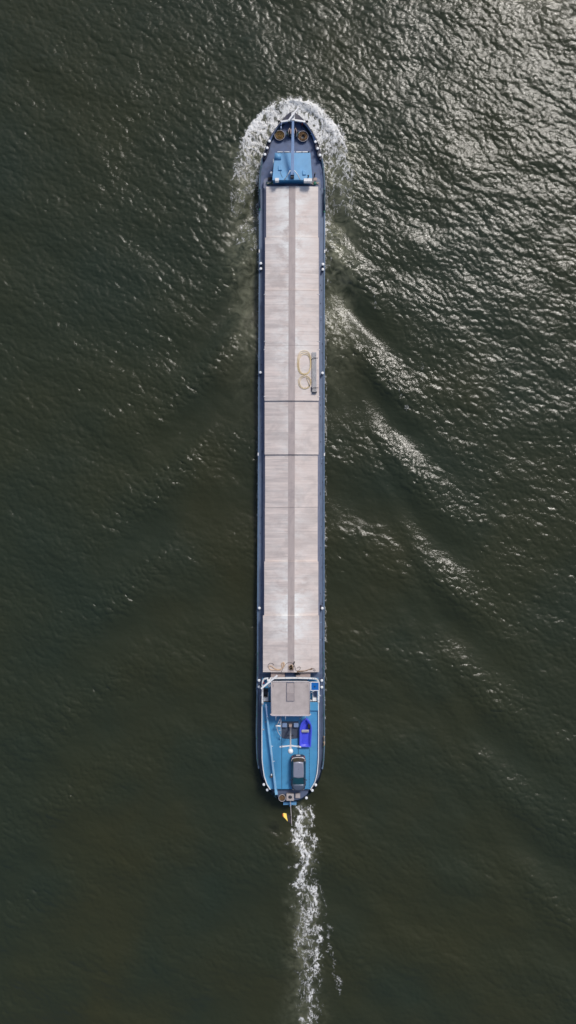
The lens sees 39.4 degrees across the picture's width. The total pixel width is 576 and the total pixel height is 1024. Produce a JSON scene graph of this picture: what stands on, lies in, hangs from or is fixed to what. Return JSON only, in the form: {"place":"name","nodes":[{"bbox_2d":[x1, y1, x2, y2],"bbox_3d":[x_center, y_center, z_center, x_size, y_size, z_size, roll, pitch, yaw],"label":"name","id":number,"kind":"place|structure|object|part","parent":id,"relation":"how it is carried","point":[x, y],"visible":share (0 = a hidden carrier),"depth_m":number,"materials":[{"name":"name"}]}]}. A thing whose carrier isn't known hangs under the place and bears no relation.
{"place":"outdoors","nodes":[
{"label":"outdoors","id":0,"kind":"place"},
{"bbox_2d":[0,0,575,1023],"bbox_3d":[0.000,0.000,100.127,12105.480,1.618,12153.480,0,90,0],"label":"water","id":1,"kind":"structure","parent":0,"point":[150,854],"depth_m":100.00,"materials":[{"name":"liquid"}]},
{"bbox_2d":[256,107,324,825],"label":"cargo barge","id":2,"kind":"object","parent":1,"relation":"on","point":[291,538],"visible":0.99,"depth_m":97.51,"materials":[{"name":"blue paint"}]},
{"bbox_2d":[268,662,284,670],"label":"mooring rope","id":3,"kind":"object","parent":2,"relation":"on","point":[278,669],"visible":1,"depth_m":97.10,"materials":[{"name":"beige fabric"}]},
{"bbox_2d":[274,130,284,140],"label":"rope basket","id":4,"kind":"object","parent":2,"relation":"on","point":[280,134],"visible":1,"depth_m":98.68,"materials":[{"name":"brown fabric"}]},
{"bbox_2d":[275,131,283,139],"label":"coiled rope","id":5,"kind":"object","parent":4,"relation":"in","point":[279,135],"visible":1,"depth_m":98.66,"materials":[{"name":"brown fabric"}]},
{"bbox_2d":[282,813,290,823],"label":"flag","id":6,"kind":"object","parent":2,"relation":"attached to","point":[286,816],"visible":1,"depth_m":96.32,"materials":[{"name":"yellow fabric"}]},
{"bbox_2d":[290,754,306,790],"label":"parked car","id":7,"kind":"object","parent":2,"relation":"on","point":[298,780],"visible":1,"depth_m":96.40,"materials":[{"name":"grey paint"}]},
{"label":"rear window","id":8,"kind":"part","parent":7,"relation":"part of","materials":[{"name":"grey glass"}]},
{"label":"side window","id":9,"kind":"part","parent":7,"relation":"part of","materials":[{"name":"black glass"}]},
{"bbox_2d":[297,131,307,141],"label":"rope basket","id":10,"kind":"object","parent":2,"relation":"on","point":[302,136],"visible":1,"depth_m":98.72,"materials":[{"name":"brown fabric"}]},
{"bbox_2d":[299,132,307,140],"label":"coiled rope","id":11,"kind":"object","parent":10,"relation":"in","point":[305,135],"visible":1,"depth_m":98.66,"materials":[{"name":"brown fabric"}]},
{"bbox_2d":[297,351,310,388],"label":"hose","id":12,"kind":"object","parent":2,"relation":"on","point":[300,372],"visible":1,"depth_m":97.10,"materials":[{"name":"beige rubber"}]},
{"bbox_2d":[299,718,311,746],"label":"dinghy","id":13,"kind":"object","parent":2,"relation":"on","point":[305,734],"visible":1,"depth_m":97.13,"materials":[{"name":"plastic"}]},
{"bbox_2d":[311,352,316,392],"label":"gangway ladder","id":14,"kind":"object","parent":2,"relation":"on","point":[314,373],"visible":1,"depth_m":97.06,"materials":[{"name":"metal"}]},
{"bbox_2d":[291,805,339,1022],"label":"wake foam","id":15,"kind":"object","parent":1,"relation":"on","point":[301,844],"visible":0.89,"depth_m":99.98,"materials":[{"name":"white"}]},
{"bbox_2d":[232,97,399,639],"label":"bow foam","id":16,"kind":"object","parent":1,"relation":"on","point":[285,109],"visible":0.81,"depth_m":99.81,"materials":[{"name":"white"}]},
{"bbox_2d":[286,793,293,800],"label":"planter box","id":17,"kind":"object","parent":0,"point":[289,796],"visible":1,"depth_m":97.70,"materials":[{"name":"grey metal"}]}
]}

